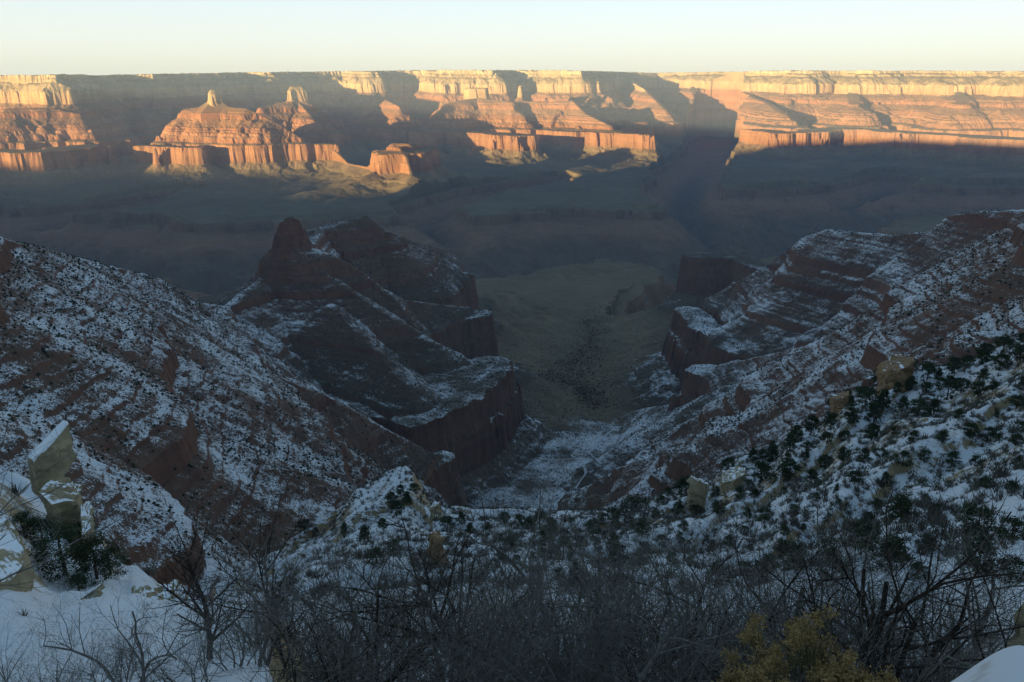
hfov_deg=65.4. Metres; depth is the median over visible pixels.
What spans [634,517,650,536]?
evergreen tree
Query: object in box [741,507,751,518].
evergreen tree
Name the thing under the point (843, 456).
evergreen tree
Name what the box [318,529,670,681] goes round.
bare shrub
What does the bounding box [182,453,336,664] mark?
dead tree
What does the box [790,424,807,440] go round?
evergreen tree
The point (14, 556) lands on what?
boulder
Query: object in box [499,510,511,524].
evergreen tree
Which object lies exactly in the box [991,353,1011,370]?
evergreen tree
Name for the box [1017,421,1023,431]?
evergreen tree
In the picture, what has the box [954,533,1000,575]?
evergreen tree
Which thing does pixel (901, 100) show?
plateau rim
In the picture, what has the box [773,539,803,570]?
evergreen tree
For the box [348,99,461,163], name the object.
rock spur
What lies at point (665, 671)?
bare shrub
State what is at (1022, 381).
evergreen tree
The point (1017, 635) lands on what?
boulder
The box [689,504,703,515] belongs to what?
evergreen tree
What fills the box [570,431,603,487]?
creek bed
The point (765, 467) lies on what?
evergreen tree
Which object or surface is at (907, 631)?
bare shrub
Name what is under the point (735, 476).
crag
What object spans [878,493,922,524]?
evergreen tree
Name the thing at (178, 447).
ridge
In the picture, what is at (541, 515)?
evergreen tree
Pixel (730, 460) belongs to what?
evergreen tree
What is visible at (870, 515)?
evergreen tree
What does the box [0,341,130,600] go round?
bare shrub
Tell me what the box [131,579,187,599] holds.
boulder
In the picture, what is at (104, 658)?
bare shrub
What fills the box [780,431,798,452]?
evergreen tree
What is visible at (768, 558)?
evergreen tree
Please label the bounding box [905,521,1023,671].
bare shrub
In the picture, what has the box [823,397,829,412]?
evergreen tree
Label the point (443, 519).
evergreen tree
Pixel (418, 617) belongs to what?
bare shrub
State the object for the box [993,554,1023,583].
evergreen tree
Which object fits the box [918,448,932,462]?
evergreen tree
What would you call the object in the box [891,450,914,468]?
evergreen tree
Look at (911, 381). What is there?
evergreen tree
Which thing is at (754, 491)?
evergreen tree
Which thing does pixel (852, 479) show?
evergreen tree
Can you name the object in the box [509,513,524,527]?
evergreen tree
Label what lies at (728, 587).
bare shrub
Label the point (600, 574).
bare tree
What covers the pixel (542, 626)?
bare shrub
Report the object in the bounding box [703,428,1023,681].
bare tree
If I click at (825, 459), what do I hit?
evergreen tree
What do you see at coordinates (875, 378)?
evergreen tree
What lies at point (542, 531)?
evergreen tree
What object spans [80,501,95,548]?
rock outcrop
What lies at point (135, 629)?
bare tree
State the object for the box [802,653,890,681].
yellow bush
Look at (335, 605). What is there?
bare shrub
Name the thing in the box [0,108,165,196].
canyon wall
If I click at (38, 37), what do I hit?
sky
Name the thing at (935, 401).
evergreen tree
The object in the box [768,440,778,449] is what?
evergreen tree
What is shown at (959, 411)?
evergreen tree
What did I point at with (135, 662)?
bare shrub
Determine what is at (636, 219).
canyon floor
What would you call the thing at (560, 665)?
bare shrub
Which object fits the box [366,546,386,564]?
evergreen tree
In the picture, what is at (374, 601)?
bare shrub
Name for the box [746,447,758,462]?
evergreen tree
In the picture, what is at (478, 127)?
butte
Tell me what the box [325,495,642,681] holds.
bare shrub
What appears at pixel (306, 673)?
bare shrub
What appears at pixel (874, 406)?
evergreen tree
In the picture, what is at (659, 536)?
evergreen tree
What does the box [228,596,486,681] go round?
bare shrub
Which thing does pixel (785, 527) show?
evergreen tree
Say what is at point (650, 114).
rock spur
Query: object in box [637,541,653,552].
evergreen tree
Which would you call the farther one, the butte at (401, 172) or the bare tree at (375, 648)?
the butte at (401, 172)
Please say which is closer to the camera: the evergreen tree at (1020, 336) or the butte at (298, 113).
the evergreen tree at (1020, 336)
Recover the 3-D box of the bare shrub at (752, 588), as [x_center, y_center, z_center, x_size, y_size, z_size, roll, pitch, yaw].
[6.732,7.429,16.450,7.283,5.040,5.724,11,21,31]
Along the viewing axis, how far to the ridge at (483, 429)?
1966.28 m
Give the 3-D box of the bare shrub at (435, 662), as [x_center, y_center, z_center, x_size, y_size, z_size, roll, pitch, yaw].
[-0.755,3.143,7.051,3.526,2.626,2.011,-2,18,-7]
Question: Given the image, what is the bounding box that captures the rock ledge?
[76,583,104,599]
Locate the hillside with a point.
(1004, 664)
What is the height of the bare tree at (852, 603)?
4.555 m
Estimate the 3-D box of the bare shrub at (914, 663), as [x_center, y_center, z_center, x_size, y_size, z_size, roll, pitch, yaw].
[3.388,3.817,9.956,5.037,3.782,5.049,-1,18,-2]
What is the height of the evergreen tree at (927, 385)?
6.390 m
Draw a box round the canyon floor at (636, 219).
[0,75,1023,417]
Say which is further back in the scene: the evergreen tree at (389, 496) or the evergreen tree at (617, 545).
the evergreen tree at (389, 496)
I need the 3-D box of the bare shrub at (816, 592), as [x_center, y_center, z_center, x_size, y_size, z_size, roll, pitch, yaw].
[5.298,5.104,12.693,5.581,4.181,5.568,4,18,12]
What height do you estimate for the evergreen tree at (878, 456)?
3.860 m
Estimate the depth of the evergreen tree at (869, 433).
255.99 m
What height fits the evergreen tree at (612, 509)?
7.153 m
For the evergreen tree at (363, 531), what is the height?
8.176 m
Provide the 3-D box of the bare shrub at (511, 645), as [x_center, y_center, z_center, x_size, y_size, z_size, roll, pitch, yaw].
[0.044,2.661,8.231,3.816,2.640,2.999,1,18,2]
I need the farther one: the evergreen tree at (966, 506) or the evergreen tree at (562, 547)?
the evergreen tree at (562, 547)
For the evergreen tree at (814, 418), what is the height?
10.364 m
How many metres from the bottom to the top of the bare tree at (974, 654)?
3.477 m
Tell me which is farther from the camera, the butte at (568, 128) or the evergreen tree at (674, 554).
the butte at (568, 128)
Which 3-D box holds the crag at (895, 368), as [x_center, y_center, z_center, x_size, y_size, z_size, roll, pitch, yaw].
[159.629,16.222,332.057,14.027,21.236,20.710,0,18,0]
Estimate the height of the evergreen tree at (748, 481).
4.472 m
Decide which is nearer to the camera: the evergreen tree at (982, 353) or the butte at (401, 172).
the evergreen tree at (982, 353)
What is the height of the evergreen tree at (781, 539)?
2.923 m
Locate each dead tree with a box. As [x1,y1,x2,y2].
[133,481,259,659]
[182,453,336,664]
[238,485,581,681]
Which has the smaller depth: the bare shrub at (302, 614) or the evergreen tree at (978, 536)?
the bare shrub at (302, 614)
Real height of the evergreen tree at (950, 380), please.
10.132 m
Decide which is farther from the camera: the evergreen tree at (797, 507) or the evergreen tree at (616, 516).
the evergreen tree at (616, 516)
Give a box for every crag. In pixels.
[427,529,448,567]
[429,501,442,521]
[685,475,709,513]
[719,466,746,496]
[829,391,849,413]
[874,354,914,395]
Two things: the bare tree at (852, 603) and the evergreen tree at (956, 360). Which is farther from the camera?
the evergreen tree at (956, 360)
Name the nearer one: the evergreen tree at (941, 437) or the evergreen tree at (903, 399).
the evergreen tree at (941, 437)
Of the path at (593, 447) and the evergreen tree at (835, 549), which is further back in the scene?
the path at (593, 447)
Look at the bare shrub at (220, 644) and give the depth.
11.18 m
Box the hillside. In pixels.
[0,340,1023,681]
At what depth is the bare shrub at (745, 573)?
15.65 m
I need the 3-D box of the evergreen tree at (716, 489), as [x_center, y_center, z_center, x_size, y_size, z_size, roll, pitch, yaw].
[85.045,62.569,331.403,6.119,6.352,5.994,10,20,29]
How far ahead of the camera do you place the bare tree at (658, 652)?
7.32 m
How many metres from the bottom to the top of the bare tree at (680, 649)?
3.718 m
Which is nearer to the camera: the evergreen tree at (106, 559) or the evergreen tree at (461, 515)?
the evergreen tree at (106, 559)
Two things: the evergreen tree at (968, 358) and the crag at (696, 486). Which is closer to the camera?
the crag at (696, 486)
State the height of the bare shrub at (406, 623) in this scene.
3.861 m
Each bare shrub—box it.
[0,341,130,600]
[0,599,93,681]
[0,599,95,681]
[0,624,159,681]
[1,632,193,681]
[5,596,157,681]
[57,612,138,681]
[61,609,168,681]
[89,589,201,681]
[110,511,526,681]
[118,503,471,681]
[129,521,414,681]
[154,595,252,681]
[163,568,264,680]
[165,515,481,681]
[190,583,296,668]
[206,562,327,650]
[216,513,572,681]
[228,478,577,681]
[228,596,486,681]
[229,563,616,681]
[240,572,293,635]
[254,502,389,681]
[266,525,478,680]
[269,525,545,681]
[279,551,554,681]
[286,583,425,681]
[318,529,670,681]
[319,501,637,681]
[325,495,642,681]
[345,512,720,681]
[350,454,700,681]
[351,562,510,679]
[382,469,727,680]
[401,489,575,681]
[404,485,669,681]
[412,470,727,681]
[413,463,711,681]
[433,512,772,681]
[458,484,812,681]
[487,498,854,681]
[527,488,717,677]
[545,524,776,681]
[552,503,876,675]
[558,510,848,681]
[562,510,922,654]
[572,512,826,681]
[574,534,808,681]
[579,521,885,681]
[610,466,1003,681]
[622,541,964,672]
[631,538,959,681]
[654,561,783,672]
[667,559,1021,679]
[671,496,1021,677]
[677,503,989,664]
[696,525,953,671]
[704,532,842,679]
[712,558,1016,680]
[714,499,979,681]
[730,502,998,679]
[774,552,1023,680]
[778,497,1023,681]
[786,509,1017,679]
[818,557,969,681]
[854,546,1016,681]
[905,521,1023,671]
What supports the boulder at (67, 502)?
on the hillside
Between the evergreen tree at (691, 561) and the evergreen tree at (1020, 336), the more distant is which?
the evergreen tree at (1020, 336)
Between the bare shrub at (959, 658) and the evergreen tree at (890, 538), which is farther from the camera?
the evergreen tree at (890, 538)
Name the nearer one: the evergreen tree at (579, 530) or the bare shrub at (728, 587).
the bare shrub at (728, 587)
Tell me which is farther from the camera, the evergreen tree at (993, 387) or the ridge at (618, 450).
the ridge at (618, 450)
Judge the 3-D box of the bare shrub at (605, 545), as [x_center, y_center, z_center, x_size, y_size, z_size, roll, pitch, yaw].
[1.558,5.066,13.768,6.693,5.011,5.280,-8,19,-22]
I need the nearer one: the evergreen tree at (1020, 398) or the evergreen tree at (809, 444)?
the evergreen tree at (1020, 398)
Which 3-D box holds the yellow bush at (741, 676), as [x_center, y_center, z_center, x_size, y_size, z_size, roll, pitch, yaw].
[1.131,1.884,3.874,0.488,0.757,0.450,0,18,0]
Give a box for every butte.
[118,89,340,191]
[256,86,373,162]
[260,143,584,215]
[420,88,559,166]
[513,85,666,168]
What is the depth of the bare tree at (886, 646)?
8.06 m
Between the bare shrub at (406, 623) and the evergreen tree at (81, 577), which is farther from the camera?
the evergreen tree at (81, 577)
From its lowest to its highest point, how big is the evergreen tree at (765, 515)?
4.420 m
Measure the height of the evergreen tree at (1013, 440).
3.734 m
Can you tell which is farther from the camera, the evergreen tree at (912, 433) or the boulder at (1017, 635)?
the evergreen tree at (912, 433)
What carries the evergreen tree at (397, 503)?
on the hillside
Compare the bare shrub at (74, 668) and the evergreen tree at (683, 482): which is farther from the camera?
the evergreen tree at (683, 482)
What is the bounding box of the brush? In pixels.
[9,338,1023,616]
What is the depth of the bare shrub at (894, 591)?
19.20 m
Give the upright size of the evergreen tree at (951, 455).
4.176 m
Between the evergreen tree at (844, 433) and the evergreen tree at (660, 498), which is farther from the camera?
the evergreen tree at (660, 498)
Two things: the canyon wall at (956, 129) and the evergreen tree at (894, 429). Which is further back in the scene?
the canyon wall at (956, 129)
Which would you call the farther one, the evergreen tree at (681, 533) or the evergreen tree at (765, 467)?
the evergreen tree at (765, 467)
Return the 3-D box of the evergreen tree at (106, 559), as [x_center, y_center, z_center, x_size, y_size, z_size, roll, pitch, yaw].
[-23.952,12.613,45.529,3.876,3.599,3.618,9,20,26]
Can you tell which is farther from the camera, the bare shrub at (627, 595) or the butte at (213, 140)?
the butte at (213, 140)
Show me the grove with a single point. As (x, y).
(590, 392)
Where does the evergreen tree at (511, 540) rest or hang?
on the hillside
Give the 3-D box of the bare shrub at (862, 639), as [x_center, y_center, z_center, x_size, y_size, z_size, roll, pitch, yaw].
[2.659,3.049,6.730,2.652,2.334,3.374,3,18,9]
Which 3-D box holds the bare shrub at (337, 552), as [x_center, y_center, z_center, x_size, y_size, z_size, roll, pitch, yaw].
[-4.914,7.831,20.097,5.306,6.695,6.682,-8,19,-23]
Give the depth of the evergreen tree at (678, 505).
312.80 m
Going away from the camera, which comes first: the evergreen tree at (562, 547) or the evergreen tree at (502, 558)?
the evergreen tree at (502, 558)
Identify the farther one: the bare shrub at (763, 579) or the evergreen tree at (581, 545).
the evergreen tree at (581, 545)
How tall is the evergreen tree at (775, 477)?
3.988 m
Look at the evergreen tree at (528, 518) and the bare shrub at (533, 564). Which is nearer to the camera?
the bare shrub at (533, 564)
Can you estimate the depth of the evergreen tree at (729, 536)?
140.06 m
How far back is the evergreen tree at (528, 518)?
307.03 m
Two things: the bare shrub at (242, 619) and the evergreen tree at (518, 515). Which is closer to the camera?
the bare shrub at (242, 619)
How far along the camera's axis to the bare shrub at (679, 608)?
15.01 m
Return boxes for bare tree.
[12,559,209,681]
[154,477,364,666]
[183,505,558,681]
[217,479,625,681]
[287,501,535,681]
[382,492,768,681]
[426,413,751,681]
[479,545,808,681]
[503,496,969,681]
[540,484,867,681]
[541,493,977,681]
[567,447,1022,681]
[677,561,969,681]
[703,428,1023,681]
[729,503,1023,681]
[795,464,1023,681]
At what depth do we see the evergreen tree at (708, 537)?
214.30 m
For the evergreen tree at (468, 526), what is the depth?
253.63 m
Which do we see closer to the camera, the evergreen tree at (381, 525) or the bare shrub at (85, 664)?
the bare shrub at (85, 664)
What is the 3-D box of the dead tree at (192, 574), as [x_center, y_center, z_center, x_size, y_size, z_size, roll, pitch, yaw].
[-5.192,3.908,13.197,1.859,2.813,2.514,-13,22,-36]
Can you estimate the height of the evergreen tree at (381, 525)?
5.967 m
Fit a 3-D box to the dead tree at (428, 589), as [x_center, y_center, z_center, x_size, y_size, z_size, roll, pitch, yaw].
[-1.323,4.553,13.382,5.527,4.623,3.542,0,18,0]
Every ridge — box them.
[0,237,447,556]
[217,216,595,504]
[272,374,465,505]
[557,209,1023,509]
[558,385,731,491]
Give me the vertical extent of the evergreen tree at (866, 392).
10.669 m
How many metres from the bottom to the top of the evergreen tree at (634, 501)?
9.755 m
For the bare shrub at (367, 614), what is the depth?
15.62 m
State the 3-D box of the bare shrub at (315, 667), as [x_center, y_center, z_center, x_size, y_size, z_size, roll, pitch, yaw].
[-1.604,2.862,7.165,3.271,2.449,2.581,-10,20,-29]
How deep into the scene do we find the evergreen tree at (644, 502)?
342.20 m
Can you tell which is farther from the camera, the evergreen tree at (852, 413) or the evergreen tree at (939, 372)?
the evergreen tree at (939, 372)
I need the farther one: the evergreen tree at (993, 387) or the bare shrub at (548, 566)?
the evergreen tree at (993, 387)
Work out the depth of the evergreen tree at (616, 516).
303.45 m
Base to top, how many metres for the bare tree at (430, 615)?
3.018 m
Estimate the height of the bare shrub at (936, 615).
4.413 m
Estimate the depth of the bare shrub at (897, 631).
12.21 m
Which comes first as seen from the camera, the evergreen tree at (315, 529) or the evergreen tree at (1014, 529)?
the evergreen tree at (1014, 529)
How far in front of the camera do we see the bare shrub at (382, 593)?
18.03 m
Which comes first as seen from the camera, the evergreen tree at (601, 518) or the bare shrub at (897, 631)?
the bare shrub at (897, 631)
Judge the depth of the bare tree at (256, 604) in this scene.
10.05 m
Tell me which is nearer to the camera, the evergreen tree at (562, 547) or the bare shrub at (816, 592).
the bare shrub at (816, 592)
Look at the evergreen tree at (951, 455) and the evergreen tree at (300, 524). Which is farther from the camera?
the evergreen tree at (300, 524)
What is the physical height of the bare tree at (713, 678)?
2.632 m
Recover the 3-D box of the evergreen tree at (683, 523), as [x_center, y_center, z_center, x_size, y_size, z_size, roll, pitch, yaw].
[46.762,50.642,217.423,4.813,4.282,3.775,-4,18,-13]
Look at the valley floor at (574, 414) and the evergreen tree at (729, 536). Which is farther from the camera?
the valley floor at (574, 414)
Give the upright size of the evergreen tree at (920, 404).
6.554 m
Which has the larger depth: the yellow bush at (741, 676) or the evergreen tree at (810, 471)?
the evergreen tree at (810, 471)
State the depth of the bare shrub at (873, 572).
16.03 m
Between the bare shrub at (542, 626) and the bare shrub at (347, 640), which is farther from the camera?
the bare shrub at (347, 640)
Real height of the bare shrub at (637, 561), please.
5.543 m
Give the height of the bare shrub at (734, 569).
6.411 m
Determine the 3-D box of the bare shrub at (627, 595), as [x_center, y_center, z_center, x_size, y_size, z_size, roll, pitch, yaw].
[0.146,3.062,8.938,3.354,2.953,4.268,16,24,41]
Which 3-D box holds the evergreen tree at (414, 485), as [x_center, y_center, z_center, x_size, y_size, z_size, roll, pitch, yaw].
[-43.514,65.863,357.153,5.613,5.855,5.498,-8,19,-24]
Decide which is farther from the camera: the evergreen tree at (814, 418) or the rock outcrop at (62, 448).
the evergreen tree at (814, 418)
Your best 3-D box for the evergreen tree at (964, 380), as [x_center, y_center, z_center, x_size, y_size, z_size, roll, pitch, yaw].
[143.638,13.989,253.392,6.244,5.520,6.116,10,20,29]
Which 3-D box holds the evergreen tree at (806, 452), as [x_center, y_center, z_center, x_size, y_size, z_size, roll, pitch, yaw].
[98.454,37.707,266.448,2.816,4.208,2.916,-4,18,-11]
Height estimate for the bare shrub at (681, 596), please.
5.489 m
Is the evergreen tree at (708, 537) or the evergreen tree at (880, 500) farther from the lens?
the evergreen tree at (708, 537)
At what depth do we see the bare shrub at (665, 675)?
9.22 m
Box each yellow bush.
[711,658,789,681]
[720,603,899,681]
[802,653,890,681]
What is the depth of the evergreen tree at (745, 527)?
166.98 m
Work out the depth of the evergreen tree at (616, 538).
206.47 m
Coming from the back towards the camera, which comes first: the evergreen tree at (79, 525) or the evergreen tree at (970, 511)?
the evergreen tree at (970, 511)
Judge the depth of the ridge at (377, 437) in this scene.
1350.83 m
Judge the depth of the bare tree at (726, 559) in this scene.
10.04 m
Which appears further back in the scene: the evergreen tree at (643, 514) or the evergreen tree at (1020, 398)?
the evergreen tree at (643, 514)
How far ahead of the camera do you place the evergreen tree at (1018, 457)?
94.34 m
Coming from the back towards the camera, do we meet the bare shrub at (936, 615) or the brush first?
the brush
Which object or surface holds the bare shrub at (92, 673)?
on the hillside
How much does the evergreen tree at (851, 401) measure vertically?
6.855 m
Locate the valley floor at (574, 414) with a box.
[467,397,624,510]
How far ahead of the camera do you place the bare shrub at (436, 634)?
9.04 m
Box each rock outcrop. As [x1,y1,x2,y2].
[27,420,76,499]
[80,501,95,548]
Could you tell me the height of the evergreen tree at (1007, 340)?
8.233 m
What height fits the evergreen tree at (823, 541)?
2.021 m
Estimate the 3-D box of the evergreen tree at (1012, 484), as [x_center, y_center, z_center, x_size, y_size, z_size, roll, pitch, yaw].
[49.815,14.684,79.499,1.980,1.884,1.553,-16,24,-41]
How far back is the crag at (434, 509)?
319.67 m
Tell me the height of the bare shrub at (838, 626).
4.039 m
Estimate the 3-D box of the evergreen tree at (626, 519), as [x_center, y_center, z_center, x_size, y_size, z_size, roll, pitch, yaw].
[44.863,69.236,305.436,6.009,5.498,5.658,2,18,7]
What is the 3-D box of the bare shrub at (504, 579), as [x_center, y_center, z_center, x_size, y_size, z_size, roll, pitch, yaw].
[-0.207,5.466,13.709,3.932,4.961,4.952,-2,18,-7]
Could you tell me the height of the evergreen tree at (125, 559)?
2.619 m
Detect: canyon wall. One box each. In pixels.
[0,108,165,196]
[664,87,1023,171]
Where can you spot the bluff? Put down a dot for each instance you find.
(129, 526)
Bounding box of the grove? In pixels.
[528,300,616,410]
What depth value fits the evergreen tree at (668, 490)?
358.05 m
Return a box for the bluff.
[0,301,352,602]
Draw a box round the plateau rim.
[0,70,1023,158]
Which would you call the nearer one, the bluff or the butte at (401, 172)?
the bluff
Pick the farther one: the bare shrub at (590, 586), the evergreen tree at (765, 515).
the evergreen tree at (765, 515)
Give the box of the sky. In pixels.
[0,0,1023,74]
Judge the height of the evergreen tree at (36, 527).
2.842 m
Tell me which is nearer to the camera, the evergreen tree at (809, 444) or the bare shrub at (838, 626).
the bare shrub at (838, 626)
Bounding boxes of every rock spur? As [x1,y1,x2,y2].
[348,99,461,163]
[579,79,685,152]
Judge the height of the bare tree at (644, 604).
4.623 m
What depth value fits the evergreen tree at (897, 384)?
319.64 m
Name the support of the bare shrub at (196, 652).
on the hillside
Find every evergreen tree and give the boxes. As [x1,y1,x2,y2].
[8,509,46,539]
[20,510,62,548]
[24,518,107,587]
[64,530,125,585]
[66,518,104,549]
[66,571,88,591]
[92,541,134,578]
[297,518,313,533]
[311,526,318,536]
[340,522,348,537]
[355,522,371,541]
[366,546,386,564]
[376,517,388,530]
[385,492,398,502]
[385,537,401,553]
[387,499,404,517]
[396,484,405,495]
[401,491,412,504]
[409,483,420,493]
[438,514,456,531]
[456,511,465,525]
[464,522,473,530]
[489,553,505,563]
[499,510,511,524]
[503,534,520,548]
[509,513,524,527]
[523,516,533,528]
[529,509,550,528]
[536,527,554,545]
[548,519,558,535]
[552,534,575,557]
[574,528,583,537]
[576,536,586,549]
[583,518,601,537]
[597,512,606,524]
[604,531,624,551]
[605,506,624,521]
[609,514,621,529]
[609,543,630,565]
[619,494,641,514]
[621,515,635,526]
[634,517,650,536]
[636,496,649,507]
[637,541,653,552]
[638,511,648,519]
[650,507,660,517]
[655,534,666,545]
[657,495,664,503]
[664,487,673,494]
[665,551,677,564]
[670,497,685,514]
[672,474,690,495]
[675,520,690,530]
[675,531,684,543]
[686,555,695,565]
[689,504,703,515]
[700,535,712,544]
[710,499,728,514]
[711,485,720,496]
[720,456,736,469]
[724,533,735,546]
[734,484,747,500]
[740,525,748,533]
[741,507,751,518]
[743,479,755,488]
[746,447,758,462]
[748,488,761,498]
[752,459,771,481]
[756,448,766,458]
[756,506,772,521]
[756,552,775,568]
[762,444,779,462]
[767,473,778,484]
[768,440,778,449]
[773,458,802,480]
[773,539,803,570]
[775,537,787,551]
[779,524,792,535]
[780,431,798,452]
[783,452,791,458]
[786,503,801,514]
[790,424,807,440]
[799,467,819,483]
[801,441,815,449]
[802,414,820,434]
[803,448,809,458]
[811,491,821,500]
[814,454,831,469]
[814,546,853,578]
[817,431,837,444]
[820,535,841,552]
[821,411,839,428]
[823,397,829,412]
[837,446,851,461]
[838,429,849,439]
[842,405,859,424]
[844,395,855,407]
[844,469,864,483]
[844,518,884,554]
[856,384,882,407]
[856,446,871,459]
[860,511,874,521]
[861,401,883,423]
[861,423,881,440]
[863,532,918,572]
[869,364,878,383]
[869,496,882,509]
[875,447,890,459]
[877,389,895,412]
[878,471,892,488]
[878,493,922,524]
[890,426,897,435]
[891,381,903,392]
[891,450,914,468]
[893,396,909,412]
[904,373,917,390]
[905,399,934,416]
[906,428,919,441]
[908,560,927,578]
[912,531,939,550]
[917,361,937,380]
[918,381,937,393]
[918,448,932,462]
[924,502,945,517]
[927,398,942,415]
[932,366,943,378]
[933,373,965,399]
[934,428,950,443]
[941,451,962,466]
[942,355,963,373]
[946,503,1000,537]
[952,407,966,420]
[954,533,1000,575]
[956,501,975,516]
[958,377,971,389]
[959,421,982,437]
[960,355,974,366]
[967,380,989,395]
[968,455,982,465]
[969,341,993,364]
[976,368,990,380]
[978,475,996,489]
[980,426,1003,442]
[987,344,994,353]
[989,380,999,391]
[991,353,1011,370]
[992,335,1015,353]
[992,513,1023,539]
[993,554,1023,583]
[1003,394,1023,409]
[1005,479,1018,492]
[1006,432,1023,446]
[1007,344,1023,360]
[1011,455,1023,465]
[1016,333,1023,343]
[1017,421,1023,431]
[1019,373,1023,385]
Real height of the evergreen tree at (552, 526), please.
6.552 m
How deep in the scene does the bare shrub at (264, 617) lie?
16.70 m
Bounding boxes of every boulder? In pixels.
[0,517,34,591]
[38,477,82,539]
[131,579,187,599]
[1003,602,1023,647]
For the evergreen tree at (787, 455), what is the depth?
268.21 m
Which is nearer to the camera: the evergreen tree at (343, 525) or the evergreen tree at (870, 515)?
the evergreen tree at (870, 515)
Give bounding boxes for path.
[552,261,599,300]
[588,429,613,463]
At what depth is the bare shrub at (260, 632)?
10.63 m
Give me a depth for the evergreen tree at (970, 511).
58.70 m
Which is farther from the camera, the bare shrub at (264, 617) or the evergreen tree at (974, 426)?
the evergreen tree at (974, 426)
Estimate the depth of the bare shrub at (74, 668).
7.11 m
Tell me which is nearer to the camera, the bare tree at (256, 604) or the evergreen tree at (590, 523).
the bare tree at (256, 604)
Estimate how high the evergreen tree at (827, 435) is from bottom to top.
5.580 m
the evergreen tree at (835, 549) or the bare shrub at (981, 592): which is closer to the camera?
the bare shrub at (981, 592)
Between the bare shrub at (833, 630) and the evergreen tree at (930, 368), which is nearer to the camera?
the bare shrub at (833, 630)
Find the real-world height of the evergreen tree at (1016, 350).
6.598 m
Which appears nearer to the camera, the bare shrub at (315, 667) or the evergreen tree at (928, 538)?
the bare shrub at (315, 667)
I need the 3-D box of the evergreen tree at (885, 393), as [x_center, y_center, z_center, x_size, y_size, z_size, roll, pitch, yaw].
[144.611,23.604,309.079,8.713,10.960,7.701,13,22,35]
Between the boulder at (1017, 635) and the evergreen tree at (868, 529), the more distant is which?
the evergreen tree at (868, 529)
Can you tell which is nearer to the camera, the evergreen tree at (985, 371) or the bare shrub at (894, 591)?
the bare shrub at (894, 591)
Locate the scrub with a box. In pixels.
[0,209,1023,590]
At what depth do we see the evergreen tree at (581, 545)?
206.01 m
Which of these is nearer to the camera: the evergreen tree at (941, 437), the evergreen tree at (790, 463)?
the evergreen tree at (941, 437)

